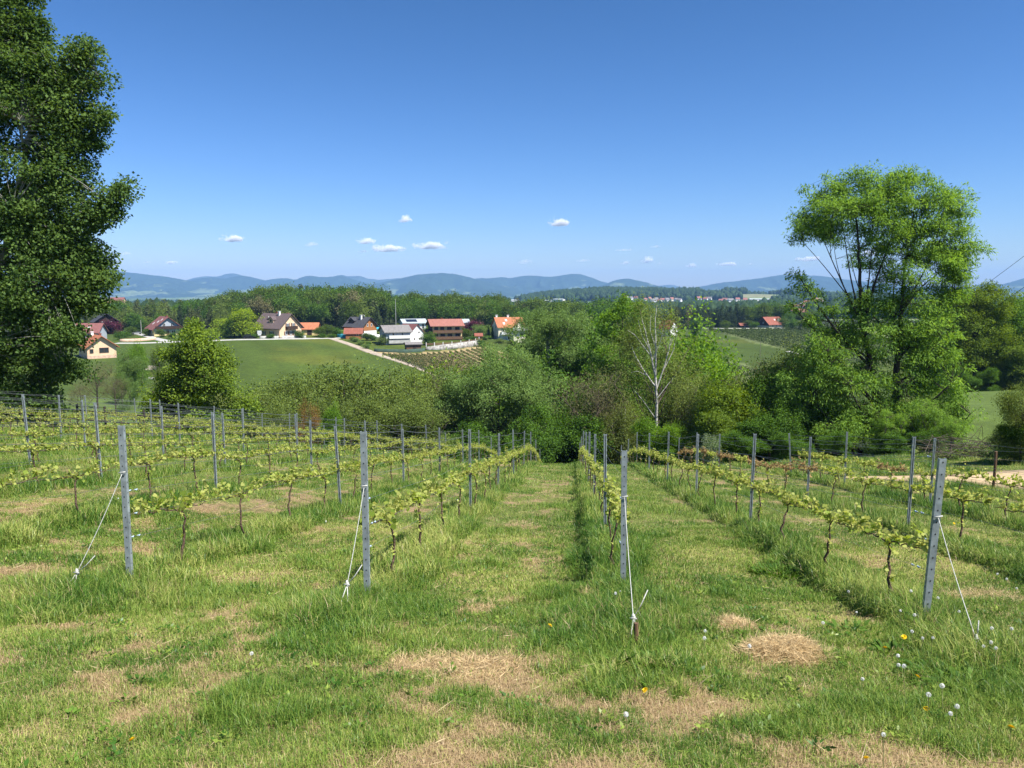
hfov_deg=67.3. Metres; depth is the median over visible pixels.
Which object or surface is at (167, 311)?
pine tree
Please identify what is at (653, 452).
grapevine
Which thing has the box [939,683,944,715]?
dandelion clock
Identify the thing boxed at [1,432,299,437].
trellis wire
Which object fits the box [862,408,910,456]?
ash shrub
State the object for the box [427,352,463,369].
vine row
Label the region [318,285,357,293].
forest tree
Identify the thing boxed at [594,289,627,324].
forest tree
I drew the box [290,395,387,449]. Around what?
alder tree
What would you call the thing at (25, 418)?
vine post
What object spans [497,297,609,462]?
aspen tree
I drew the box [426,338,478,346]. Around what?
garden fence
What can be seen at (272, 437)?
grapevine
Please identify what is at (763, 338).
vine row
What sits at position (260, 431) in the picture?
grapevine
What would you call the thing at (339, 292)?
forest tree
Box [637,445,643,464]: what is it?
grapevine
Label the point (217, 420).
grapevine
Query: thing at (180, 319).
spruce tree
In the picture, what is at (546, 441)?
leafy tree
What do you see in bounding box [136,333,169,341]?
driveway
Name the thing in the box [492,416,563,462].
leafy tree
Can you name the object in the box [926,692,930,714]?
dandelion clock
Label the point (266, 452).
grapevine
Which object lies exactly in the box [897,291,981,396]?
leafy tree
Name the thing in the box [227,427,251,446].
grapevine
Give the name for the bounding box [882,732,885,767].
dandelion clock
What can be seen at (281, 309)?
forest tree
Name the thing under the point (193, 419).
trellis wire
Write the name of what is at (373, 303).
pine tree
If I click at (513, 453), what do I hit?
grapevine
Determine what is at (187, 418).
grapevine
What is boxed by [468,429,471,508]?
vine post
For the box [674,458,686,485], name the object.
grapevine
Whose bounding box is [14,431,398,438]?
trellis wire
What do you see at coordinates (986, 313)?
power line
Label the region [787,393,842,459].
leafy tree
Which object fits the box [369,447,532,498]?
trellis wire
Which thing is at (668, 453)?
vine post
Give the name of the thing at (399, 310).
forest tree
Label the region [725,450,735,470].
grapevine
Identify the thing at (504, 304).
forest tree
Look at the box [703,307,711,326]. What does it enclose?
pine tree
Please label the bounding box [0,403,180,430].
timber fence
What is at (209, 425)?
grapevine
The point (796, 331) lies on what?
vine row
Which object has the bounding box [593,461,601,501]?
grapevine
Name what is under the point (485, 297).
forest tree
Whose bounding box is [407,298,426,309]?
forest tree
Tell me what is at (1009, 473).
sandy track
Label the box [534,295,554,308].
forest tree
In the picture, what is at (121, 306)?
forest tree
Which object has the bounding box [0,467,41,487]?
grapevine
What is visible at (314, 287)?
forest tree
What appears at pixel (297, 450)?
trellis wire
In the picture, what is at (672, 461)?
grapevine
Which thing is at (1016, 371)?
leafy tree
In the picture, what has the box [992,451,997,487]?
wooden post
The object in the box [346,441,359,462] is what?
grapevine
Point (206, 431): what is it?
trellis wire
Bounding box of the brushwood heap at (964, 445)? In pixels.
[909,426,1018,459]
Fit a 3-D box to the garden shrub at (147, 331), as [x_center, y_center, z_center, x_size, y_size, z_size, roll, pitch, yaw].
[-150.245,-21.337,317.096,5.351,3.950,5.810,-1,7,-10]
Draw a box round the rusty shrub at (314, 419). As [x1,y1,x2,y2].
[293,396,321,443]
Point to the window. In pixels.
(101, 350)
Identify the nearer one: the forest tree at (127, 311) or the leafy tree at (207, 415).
the leafy tree at (207, 415)
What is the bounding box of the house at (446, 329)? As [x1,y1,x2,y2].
[425,318,464,339]
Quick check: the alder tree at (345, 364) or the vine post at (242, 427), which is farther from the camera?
the alder tree at (345, 364)
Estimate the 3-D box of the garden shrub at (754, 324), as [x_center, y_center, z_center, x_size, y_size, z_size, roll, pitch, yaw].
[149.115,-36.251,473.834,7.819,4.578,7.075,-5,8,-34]
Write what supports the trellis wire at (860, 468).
attached to the vine post at (911, 478)
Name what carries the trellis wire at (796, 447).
attached to the vine post
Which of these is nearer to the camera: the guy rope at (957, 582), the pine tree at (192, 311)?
the guy rope at (957, 582)
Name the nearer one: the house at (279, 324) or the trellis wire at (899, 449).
the trellis wire at (899, 449)
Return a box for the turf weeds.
[0,512,1023,767]
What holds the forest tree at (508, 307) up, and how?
on the ground at (266, 358)
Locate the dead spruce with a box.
[687,304,693,323]
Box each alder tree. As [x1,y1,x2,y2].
[149,343,169,397]
[222,377,322,437]
[228,385,302,442]
[240,405,298,440]
[245,370,349,444]
[249,363,361,442]
[289,353,407,435]
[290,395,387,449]
[304,359,436,414]
[321,391,432,453]
[341,354,450,451]
[363,364,443,452]
[377,373,500,452]
[378,394,461,455]
[546,309,656,391]
[743,346,819,459]
[769,332,854,452]
[983,417,1023,460]
[988,382,1023,462]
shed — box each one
[343,328,363,338]
[738,323,749,327]
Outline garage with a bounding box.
[300,322,319,334]
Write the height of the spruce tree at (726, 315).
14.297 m
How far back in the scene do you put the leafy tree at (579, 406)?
69.89 m
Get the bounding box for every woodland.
[27,288,1021,322]
[514,286,822,300]
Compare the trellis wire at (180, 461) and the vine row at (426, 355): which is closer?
the trellis wire at (180, 461)
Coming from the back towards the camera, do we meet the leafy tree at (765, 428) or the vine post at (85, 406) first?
the leafy tree at (765, 428)
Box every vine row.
[382,352,438,374]
[389,353,442,374]
[393,353,439,372]
[399,352,451,375]
[405,353,451,373]
[410,352,460,375]
[416,353,463,373]
[422,353,470,374]
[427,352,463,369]
[432,352,475,373]
[438,351,474,369]
[443,351,476,368]
[449,350,485,368]
[454,350,480,363]
[460,349,484,361]
[466,349,488,360]
[709,328,811,353]
[719,328,843,362]
[726,328,853,363]
[733,328,863,362]
[742,328,877,361]
[749,328,886,362]
[758,327,894,361]
[766,327,903,360]
[774,327,914,360]
[782,327,910,356]
[792,327,889,347]
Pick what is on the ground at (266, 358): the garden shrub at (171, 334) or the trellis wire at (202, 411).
the garden shrub at (171, 334)
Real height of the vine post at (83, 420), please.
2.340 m
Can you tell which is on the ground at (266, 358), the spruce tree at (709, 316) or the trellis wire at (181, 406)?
the spruce tree at (709, 316)
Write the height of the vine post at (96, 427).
2.430 m
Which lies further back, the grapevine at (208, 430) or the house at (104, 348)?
the house at (104, 348)
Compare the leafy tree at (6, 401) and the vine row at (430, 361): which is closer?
the leafy tree at (6, 401)
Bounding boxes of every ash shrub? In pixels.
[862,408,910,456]
[902,396,955,453]
[932,415,969,452]
[949,377,963,440]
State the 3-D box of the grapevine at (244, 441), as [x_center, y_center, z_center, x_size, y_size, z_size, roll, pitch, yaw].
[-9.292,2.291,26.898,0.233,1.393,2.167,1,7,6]
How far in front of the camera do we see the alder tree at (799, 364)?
66.13 m
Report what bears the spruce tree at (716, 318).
on the ground at (266, 358)
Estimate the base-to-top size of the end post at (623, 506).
2.320 m
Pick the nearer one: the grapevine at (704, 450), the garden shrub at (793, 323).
the grapevine at (704, 450)
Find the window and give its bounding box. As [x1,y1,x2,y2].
[99,347,108,352]
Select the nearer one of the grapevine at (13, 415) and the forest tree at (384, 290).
the grapevine at (13, 415)
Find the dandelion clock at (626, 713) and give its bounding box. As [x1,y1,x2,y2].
[624,712,629,750]
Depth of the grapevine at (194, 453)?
17.13 m
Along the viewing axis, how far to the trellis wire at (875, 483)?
16.46 m
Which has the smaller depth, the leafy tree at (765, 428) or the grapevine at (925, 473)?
the grapevine at (925, 473)
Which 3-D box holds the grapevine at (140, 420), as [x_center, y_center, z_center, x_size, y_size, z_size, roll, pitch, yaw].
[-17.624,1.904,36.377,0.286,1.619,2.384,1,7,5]
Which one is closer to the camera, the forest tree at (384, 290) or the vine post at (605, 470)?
the vine post at (605, 470)
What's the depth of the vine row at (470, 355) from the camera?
252.18 m
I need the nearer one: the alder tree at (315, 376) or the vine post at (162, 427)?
the vine post at (162, 427)
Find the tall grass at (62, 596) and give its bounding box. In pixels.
[0,414,1023,767]
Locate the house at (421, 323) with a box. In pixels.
[398,319,426,332]
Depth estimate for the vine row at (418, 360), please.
237.57 m
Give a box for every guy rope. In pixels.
[70,471,125,581]
[341,485,367,600]
[621,496,647,631]
[934,515,978,649]
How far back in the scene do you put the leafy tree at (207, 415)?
52.46 m
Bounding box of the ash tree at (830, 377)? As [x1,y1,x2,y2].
[765,159,997,457]
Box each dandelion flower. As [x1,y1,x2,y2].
[128,737,136,762]
[642,687,647,706]
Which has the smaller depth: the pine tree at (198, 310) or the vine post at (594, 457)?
the vine post at (594, 457)
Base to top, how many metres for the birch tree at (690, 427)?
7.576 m
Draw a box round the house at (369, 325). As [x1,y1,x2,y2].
[342,315,378,333]
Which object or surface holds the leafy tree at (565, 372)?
on the ground at (266, 358)
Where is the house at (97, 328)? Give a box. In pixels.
[76,323,108,338]
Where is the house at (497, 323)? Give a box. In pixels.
[490,315,525,341]
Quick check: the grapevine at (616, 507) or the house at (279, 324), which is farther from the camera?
the house at (279, 324)
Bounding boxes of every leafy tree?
[0,384,12,415]
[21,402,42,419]
[125,337,152,386]
[192,412,219,434]
[315,394,342,445]
[393,347,519,450]
[428,416,501,459]
[480,316,562,463]
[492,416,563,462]
[494,301,654,424]
[511,397,574,463]
[538,331,647,422]
[542,386,602,463]
[552,409,624,464]
[565,369,673,464]
[629,405,670,465]
[633,296,748,398]
[638,371,708,462]
[646,309,749,462]
[657,419,692,465]
[683,408,737,465]
[692,369,765,460]
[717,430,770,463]
[731,392,810,462]
[732,367,782,463]
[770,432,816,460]
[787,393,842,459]
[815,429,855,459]
[826,398,874,457]
[864,431,910,455]
[875,411,924,454]
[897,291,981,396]
[903,424,949,453]
[912,358,948,395]
[931,378,948,391]
[935,361,976,391]
[936,292,1023,391]
[956,372,983,391]
[975,367,1001,390]
[979,293,1023,369]
[987,341,1023,390]
[989,364,1017,390]
[992,421,1023,445]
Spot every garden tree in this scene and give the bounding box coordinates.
[99,318,125,333]
[209,317,230,336]
[217,314,249,337]
[225,322,251,337]
[227,305,264,336]
[320,324,333,336]
[375,334,388,344]
[418,331,437,344]
[462,318,482,332]
[462,328,473,337]
[471,324,488,336]
[687,316,704,334]
[796,315,811,328]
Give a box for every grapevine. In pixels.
[0,406,19,428]
[0,411,28,436]
[0,414,13,424]
[0,436,67,483]
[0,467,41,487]
[2,403,37,413]
[7,424,61,461]
[12,417,53,445]
[19,406,50,428]
[30,413,66,438]
[32,459,119,515]
[52,409,80,430]
[57,418,93,448]
[63,421,112,454]
[64,407,87,423]
[67,413,101,436]
[68,432,118,478]
[84,410,106,415]
[94,420,127,446]
[97,412,128,436]
[105,408,132,424]
[110,424,145,454]
[114,431,167,471]
[118,443,173,499]
[123,410,153,435]
[130,478,208,559]
[131,419,155,443]
[142,422,180,453]
[154,415,172,429]
[156,417,180,439]
[162,432,201,469]
[169,442,218,490]
[173,415,196,428]
[178,426,203,451]
[182,420,205,440]
[193,417,210,433]
[198,435,233,465]
[203,420,221,429]
[205,426,232,440]
[211,475,271,537]
[216,444,257,483]
[224,419,241,437]
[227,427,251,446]
[229,433,259,461]
[241,421,257,439]
[249,426,267,442]
[255,442,282,474]
[257,431,279,459]
[266,465,312,516]
[267,425,281,445]
[271,423,285,434]
[279,439,307,466]
[280,432,298,458]
[283,427,294,443]
[298,427,313,433]
[298,433,315,453]
[307,444,329,471]
[307,458,337,507]
[312,427,323,441]
[312,431,330,448]
[326,440,347,462]
[329,431,344,446]
[338,454,360,498]
[344,430,354,450]
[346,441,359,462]
[357,484,404,576]
[367,434,375,442]
[367,440,376,458]
[368,452,386,490]
[376,441,388,455]
[382,451,401,482]
[384,436,392,449]
[386,438,398,454]
[397,448,415,481]
[404,478,434,544]
[407,436,416,455]
[412,448,426,477]
[422,445,437,473]
[430,474,451,529]
[432,445,444,471]
[445,447,451,467]
[448,464,466,518]
[451,445,457,466]
[456,439,463,462]
[465,456,478,503]
[468,442,475,459]
[477,456,487,496]
[487,454,496,492]
[494,453,502,486]
[500,452,508,481]
[504,446,511,476]
[510,449,515,471]
[512,446,518,469]
[517,446,521,467]
[521,445,524,464]
[526,443,529,461]
[583,450,587,474]
[588,454,593,489]
[590,457,596,494]
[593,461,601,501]
[596,465,608,516]
[600,472,612,510]
[604,476,620,537]
[609,488,630,565]
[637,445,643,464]
[642,444,646,465]
[646,449,651,467]
[651,448,658,470]
[654,451,664,474]
[662,453,669,476]
[668,454,675,479]
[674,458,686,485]
[682,447,686,461]
[682,460,695,488]
[687,445,695,461]
[693,460,712,495]
[700,446,708,464]
[706,449,715,465]
[708,461,724,503]
[716,450,726,469]
[724,464,749,515]
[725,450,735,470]
[733,454,747,475]
[744,471,776,521]
[746,456,762,477]
[760,458,775,482]
[771,485,809,541]
[775,456,796,487]
[796,458,819,488]
[798,448,812,472]
[804,496,863,565]
[812,452,830,478]
[818,459,851,501]
[829,454,851,480]
[845,469,884,513]
[851,502,928,593]
[852,455,877,485]
[876,458,907,490]
[885,469,934,520]
[907,464,935,498]
[927,475,994,540]
[946,463,985,505]
[982,468,1023,519]
[995,491,1023,512]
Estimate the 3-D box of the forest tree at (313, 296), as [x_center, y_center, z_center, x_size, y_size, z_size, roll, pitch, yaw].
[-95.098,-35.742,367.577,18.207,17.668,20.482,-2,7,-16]
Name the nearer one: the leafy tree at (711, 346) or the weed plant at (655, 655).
the weed plant at (655, 655)
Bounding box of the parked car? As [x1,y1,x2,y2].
[243,334,255,338]
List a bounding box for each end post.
[117,425,133,580]
[360,431,370,590]
[620,450,626,581]
[921,458,946,611]
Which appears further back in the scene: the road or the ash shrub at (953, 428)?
the road
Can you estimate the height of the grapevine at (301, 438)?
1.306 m
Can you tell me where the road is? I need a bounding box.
[114,337,340,343]
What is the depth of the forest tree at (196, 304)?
421.08 m
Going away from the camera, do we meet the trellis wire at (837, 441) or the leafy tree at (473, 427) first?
the trellis wire at (837, 441)
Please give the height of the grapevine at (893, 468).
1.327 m
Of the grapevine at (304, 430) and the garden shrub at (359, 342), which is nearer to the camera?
the grapevine at (304, 430)
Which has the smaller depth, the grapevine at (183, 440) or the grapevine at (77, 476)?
the grapevine at (77, 476)
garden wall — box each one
[120,337,155,341]
[260,335,305,338]
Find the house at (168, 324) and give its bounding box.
[144,316,182,335]
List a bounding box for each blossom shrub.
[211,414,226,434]
[698,432,721,465]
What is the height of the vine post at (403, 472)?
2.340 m
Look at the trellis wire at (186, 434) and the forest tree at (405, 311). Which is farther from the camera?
the forest tree at (405, 311)
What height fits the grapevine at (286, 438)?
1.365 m
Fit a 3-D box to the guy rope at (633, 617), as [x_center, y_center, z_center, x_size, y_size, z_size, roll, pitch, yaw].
[1.294,1.897,8.188,0.182,0.710,2.746,1,7,6]
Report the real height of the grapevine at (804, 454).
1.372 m
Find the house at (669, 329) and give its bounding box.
[658,320,678,336]
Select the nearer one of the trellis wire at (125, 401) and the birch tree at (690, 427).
the trellis wire at (125, 401)
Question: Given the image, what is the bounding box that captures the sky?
[0,0,1023,287]
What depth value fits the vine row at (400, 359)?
235.70 m
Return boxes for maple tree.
[133,316,264,436]
[581,292,666,389]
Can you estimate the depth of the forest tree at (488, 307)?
362.92 m
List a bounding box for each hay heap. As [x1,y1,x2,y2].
[383,641,537,682]
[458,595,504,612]
[574,586,596,598]
[708,612,760,631]
[726,625,839,668]
[938,582,1023,602]
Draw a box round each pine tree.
[81,313,89,322]
[144,304,151,324]
[165,306,172,318]
[172,312,178,322]
[187,308,195,323]
[196,306,202,319]
[204,306,215,327]
[314,300,325,325]
[366,300,383,324]
[673,306,680,325]
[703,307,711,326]
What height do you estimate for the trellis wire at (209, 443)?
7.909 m
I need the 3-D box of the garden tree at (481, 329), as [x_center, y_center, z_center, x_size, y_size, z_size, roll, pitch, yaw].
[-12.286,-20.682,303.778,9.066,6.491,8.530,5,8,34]
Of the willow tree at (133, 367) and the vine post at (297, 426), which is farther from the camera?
the willow tree at (133, 367)
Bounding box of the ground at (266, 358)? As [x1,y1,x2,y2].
[0,294,1023,767]
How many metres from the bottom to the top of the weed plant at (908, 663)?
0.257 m
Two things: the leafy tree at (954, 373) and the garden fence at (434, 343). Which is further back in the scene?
the garden fence at (434, 343)
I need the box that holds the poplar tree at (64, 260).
[0,0,145,419]
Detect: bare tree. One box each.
[63,382,98,415]
[71,358,117,408]
[97,373,128,412]
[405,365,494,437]
[543,364,644,452]
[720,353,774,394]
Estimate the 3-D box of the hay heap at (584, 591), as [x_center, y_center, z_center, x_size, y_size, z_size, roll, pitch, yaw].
[0.893,2.565,9.317,0.424,0.362,0.780,0,7,0]
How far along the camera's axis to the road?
279.15 m
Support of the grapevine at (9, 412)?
on the ground at (266, 358)
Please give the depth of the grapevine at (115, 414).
39.67 m
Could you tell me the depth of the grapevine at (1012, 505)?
11.64 m
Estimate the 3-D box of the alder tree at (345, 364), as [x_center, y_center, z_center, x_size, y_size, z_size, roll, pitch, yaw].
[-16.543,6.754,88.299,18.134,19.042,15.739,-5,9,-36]
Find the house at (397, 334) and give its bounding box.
[377,325,412,344]
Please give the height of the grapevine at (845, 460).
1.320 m
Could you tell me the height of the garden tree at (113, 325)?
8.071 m
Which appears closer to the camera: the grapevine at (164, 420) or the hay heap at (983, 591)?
the hay heap at (983, 591)
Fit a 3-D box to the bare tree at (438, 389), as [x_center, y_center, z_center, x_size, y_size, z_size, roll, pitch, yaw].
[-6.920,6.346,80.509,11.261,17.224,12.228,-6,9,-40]
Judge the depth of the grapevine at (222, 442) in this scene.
24.83 m
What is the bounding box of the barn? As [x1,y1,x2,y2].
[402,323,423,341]
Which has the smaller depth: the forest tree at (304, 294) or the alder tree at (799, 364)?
the alder tree at (799, 364)
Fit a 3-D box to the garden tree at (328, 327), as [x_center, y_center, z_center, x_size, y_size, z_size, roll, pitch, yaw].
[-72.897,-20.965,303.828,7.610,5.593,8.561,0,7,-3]
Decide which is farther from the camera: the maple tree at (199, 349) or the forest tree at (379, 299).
the forest tree at (379, 299)
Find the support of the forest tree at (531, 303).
on the ground at (266, 358)
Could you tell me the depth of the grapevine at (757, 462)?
28.17 m
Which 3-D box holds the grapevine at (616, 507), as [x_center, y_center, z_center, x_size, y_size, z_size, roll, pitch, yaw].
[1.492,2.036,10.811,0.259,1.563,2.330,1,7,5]
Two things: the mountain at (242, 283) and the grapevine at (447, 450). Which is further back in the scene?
the mountain at (242, 283)
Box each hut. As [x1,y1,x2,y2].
[403,342,422,348]
[474,333,482,340]
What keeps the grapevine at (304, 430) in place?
on the ground at (266, 358)
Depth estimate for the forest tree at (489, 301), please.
403.30 m
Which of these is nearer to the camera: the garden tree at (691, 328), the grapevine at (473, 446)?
the grapevine at (473, 446)
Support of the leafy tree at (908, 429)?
on the ground at (266, 358)
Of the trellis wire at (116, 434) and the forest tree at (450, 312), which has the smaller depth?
the trellis wire at (116, 434)
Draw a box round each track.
[331,339,444,378]
[843,470,1023,489]
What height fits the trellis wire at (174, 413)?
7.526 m
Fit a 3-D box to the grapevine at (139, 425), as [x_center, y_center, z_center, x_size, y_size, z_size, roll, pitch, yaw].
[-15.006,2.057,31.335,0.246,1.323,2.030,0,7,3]
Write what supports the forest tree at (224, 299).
on the ground at (266, 358)
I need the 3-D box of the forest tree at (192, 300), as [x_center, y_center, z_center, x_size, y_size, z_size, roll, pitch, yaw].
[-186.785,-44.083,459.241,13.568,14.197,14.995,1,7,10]
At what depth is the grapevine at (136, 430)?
25.01 m
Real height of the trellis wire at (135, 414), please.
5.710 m
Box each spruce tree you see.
[177,304,183,326]
[335,302,346,327]
[339,307,345,329]
[373,306,381,326]
[380,300,390,324]
[426,305,433,325]
[679,304,688,328]
[690,309,699,326]
[705,309,712,327]
[713,309,718,326]
[717,304,724,327]
[723,306,730,326]
[728,306,732,324]
[730,310,737,326]
[734,304,738,320]
[736,309,741,326]
[740,307,746,322]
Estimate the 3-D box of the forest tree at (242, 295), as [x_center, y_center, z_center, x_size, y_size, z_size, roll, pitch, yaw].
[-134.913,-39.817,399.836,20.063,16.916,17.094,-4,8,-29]
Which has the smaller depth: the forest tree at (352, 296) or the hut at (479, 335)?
the hut at (479, 335)
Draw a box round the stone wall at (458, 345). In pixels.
[426,340,477,349]
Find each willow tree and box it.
[109,347,150,403]
[111,370,132,411]
[433,335,567,451]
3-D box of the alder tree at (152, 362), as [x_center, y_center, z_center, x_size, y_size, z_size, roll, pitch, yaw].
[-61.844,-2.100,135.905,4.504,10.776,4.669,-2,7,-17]
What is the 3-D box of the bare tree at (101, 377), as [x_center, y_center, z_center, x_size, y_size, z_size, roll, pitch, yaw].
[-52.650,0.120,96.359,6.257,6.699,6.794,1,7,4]
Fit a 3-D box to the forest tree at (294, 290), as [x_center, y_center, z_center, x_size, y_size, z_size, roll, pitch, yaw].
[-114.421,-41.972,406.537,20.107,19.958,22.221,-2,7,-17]
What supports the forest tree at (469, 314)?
on the ground at (266, 358)
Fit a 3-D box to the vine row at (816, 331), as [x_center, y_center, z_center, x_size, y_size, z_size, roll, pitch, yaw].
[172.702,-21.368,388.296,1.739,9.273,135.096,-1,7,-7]
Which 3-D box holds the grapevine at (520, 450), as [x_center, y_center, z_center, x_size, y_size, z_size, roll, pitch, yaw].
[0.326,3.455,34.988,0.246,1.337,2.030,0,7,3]
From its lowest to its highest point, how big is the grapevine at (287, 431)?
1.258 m
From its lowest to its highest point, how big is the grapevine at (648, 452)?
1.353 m
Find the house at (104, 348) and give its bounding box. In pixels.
[77,332,119,358]
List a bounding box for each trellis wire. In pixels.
[0,393,260,415]
[0,411,357,431]
[0,418,444,433]
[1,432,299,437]
[2,421,400,434]
[2,447,435,503]
[3,392,210,410]
[3,422,338,430]
[3,431,326,434]
[4,402,257,419]
[4,408,398,429]
[4,413,189,421]
[5,437,391,451]
[5,443,393,467]
[6,399,206,414]
[6,416,319,433]
[7,407,321,429]
[7,410,261,424]
[7,437,444,463]
[10,431,441,444]
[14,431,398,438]
[17,399,362,428]
[19,398,322,425]
[20,442,437,482]
[26,407,209,419]
[26,436,353,443]
[59,425,306,434]
[126,430,495,444]
[129,442,492,491]
[131,452,486,537]
[134,436,493,466]
[134,448,491,513]
[369,438,538,474]
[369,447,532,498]
[370,455,525,546]
[371,432,538,448]
[371,449,538,523]
[622,440,933,485]
[624,434,929,457]
[631,457,922,568]
[633,446,927,514]
[678,457,1022,532]
[679,441,1021,472]
[680,435,1011,451]
[680,446,1023,493]
[695,451,1018,509]
[793,441,1015,460]
[794,448,1022,474]
[798,435,1012,447]
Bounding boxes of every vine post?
[21,394,30,463]
[58,395,61,438]
[81,400,85,446]
[84,395,87,423]
[93,402,102,476]
[149,399,152,434]
[160,406,163,453]
[177,403,180,442]
[211,412,217,487]
[221,413,225,464]
[241,409,244,450]
[294,414,297,456]
[296,413,297,443]
[309,420,312,469]
[334,426,341,504]
[401,429,404,479]
[438,427,439,469]
[462,429,463,462]
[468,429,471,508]
[497,433,499,484]
[512,430,513,471]
[588,432,590,478]
[593,434,595,492]
[603,434,606,525]
[648,433,649,469]
[667,432,669,478]
[695,434,698,491]
[749,433,756,521]
[788,433,791,472]
[806,437,811,494]
[844,432,847,481]
[906,436,915,525]
[929,438,935,502]
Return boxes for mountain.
[3,271,234,296]
[188,273,241,280]
[191,276,264,293]
[257,276,370,290]
[332,275,399,283]
[364,273,524,296]
[476,274,606,293]
[598,279,666,287]
[661,285,678,287]
[700,275,942,294]
[931,278,1023,296]
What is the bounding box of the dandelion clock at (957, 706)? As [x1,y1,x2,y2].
[955,704,959,729]
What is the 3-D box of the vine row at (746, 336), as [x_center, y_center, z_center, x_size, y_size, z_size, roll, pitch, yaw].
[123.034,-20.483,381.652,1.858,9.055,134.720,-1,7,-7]
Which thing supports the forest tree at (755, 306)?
on the ground at (266, 358)
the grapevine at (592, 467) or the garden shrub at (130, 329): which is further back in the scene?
the garden shrub at (130, 329)
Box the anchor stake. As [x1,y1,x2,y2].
[634,622,638,644]
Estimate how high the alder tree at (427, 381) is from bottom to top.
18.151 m
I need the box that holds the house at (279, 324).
[252,311,303,337]
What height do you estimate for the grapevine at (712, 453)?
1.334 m
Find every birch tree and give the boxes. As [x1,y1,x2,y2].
[587,286,720,455]
[587,387,648,463]
[634,358,717,462]
[673,392,723,460]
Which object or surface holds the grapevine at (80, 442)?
on the ground at (266, 358)
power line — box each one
[892,287,1023,370]
[941,256,1023,315]
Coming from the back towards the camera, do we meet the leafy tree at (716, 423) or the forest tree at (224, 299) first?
the forest tree at (224, 299)
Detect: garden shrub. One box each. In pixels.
[114,329,126,339]
[121,330,131,336]
[124,326,138,335]
[140,328,150,335]
[153,329,167,337]
[167,332,177,338]
[293,330,305,337]
[313,327,326,336]
[328,327,342,335]
[356,340,366,344]
[359,333,372,340]
[368,334,375,340]
[476,338,484,346]
[496,339,506,342]
[705,320,714,329]
[719,320,732,328]
[741,320,752,325]
[748,321,759,327]
[775,317,790,327]
[786,318,798,327]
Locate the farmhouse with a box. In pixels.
[758,316,782,327]
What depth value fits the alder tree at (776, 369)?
63.90 m
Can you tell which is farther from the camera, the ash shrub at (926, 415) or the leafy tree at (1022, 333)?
the leafy tree at (1022, 333)
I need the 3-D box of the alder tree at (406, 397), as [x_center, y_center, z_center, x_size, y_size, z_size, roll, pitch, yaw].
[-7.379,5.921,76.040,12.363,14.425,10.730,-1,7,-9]
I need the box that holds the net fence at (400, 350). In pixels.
[374,348,424,352]
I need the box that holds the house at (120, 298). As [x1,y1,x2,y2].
[110,297,125,302]
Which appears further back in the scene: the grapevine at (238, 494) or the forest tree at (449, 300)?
the forest tree at (449, 300)
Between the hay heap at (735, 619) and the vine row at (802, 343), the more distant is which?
the vine row at (802, 343)
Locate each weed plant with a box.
[599,651,636,669]
[621,650,673,674]
[638,646,700,667]
[745,559,811,580]
[820,618,882,637]
[866,639,919,657]
[893,655,965,674]
[919,665,1008,696]
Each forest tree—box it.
[94,307,123,327]
[113,300,131,313]
[113,312,130,329]
[116,307,143,328]
[123,312,147,331]
[135,310,151,326]
[136,301,160,317]
[146,301,181,317]
[150,311,163,322]
[153,308,176,320]
[169,301,193,320]
[187,298,203,317]
[188,298,203,318]
[199,304,219,325]
[200,295,219,310]
[200,296,219,309]
[210,302,231,322]
[211,294,233,309]
[212,290,248,302]
[213,299,241,320]
[215,308,233,326]
[226,301,249,313]
[231,303,251,321]
[232,291,252,302]
[239,284,276,306]
[244,294,275,319]
[260,293,288,312]
[264,281,296,294]
[266,288,313,300]
[271,294,306,315]
[273,301,298,317]
[283,286,302,293]
[290,286,317,321]
[293,297,311,321]
[293,301,314,321]
[297,291,325,320]
[302,288,331,321]
[302,301,332,321]
[305,283,329,293]
[312,295,340,324]
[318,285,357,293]
[321,289,351,324]
[327,286,358,295]
[331,289,363,313]
[339,298,362,322]
[342,283,362,291]
[345,298,377,318]
[350,282,378,295]
[355,291,392,321]
[357,287,383,299]
[367,286,393,301]
[370,284,394,299]
[386,298,404,322]
[389,296,408,324]
[390,293,406,300]
[391,300,419,320]
[400,289,426,305]
[402,295,427,304]
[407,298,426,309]
[407,301,433,318]
[420,294,446,318]
[431,302,469,318]
[432,295,458,318]
[444,289,465,298]
[455,293,481,319]
[456,299,479,320]
[472,301,498,324]
[476,291,506,304]
[478,301,505,327]
[482,294,500,305]
[497,294,510,303]
[497,301,522,316]
[498,297,516,316]
[509,307,532,323]
[515,295,547,311]
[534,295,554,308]
[538,300,577,318]
[562,299,595,321]
[574,297,610,323]
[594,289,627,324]
[624,320,653,348]
[628,301,656,322]
[632,302,665,342]
[635,310,658,337]
[737,305,760,321]
[747,304,764,321]
[756,303,774,317]
[767,297,783,316]
[773,304,785,317]
[782,313,796,320]
[792,310,802,320]
[813,310,825,323]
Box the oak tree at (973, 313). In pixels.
[931,279,1023,391]
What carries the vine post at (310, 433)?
on the ground at (266, 358)
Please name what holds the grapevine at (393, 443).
on the ground at (266, 358)
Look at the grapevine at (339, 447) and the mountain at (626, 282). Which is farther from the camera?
the mountain at (626, 282)
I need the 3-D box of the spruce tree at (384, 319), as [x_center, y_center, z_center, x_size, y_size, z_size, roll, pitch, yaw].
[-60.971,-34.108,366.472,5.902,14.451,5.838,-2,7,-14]
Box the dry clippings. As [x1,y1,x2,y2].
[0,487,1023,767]
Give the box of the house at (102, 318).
[90,314,119,333]
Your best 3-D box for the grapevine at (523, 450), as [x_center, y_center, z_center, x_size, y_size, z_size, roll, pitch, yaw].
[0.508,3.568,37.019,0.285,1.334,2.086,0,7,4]

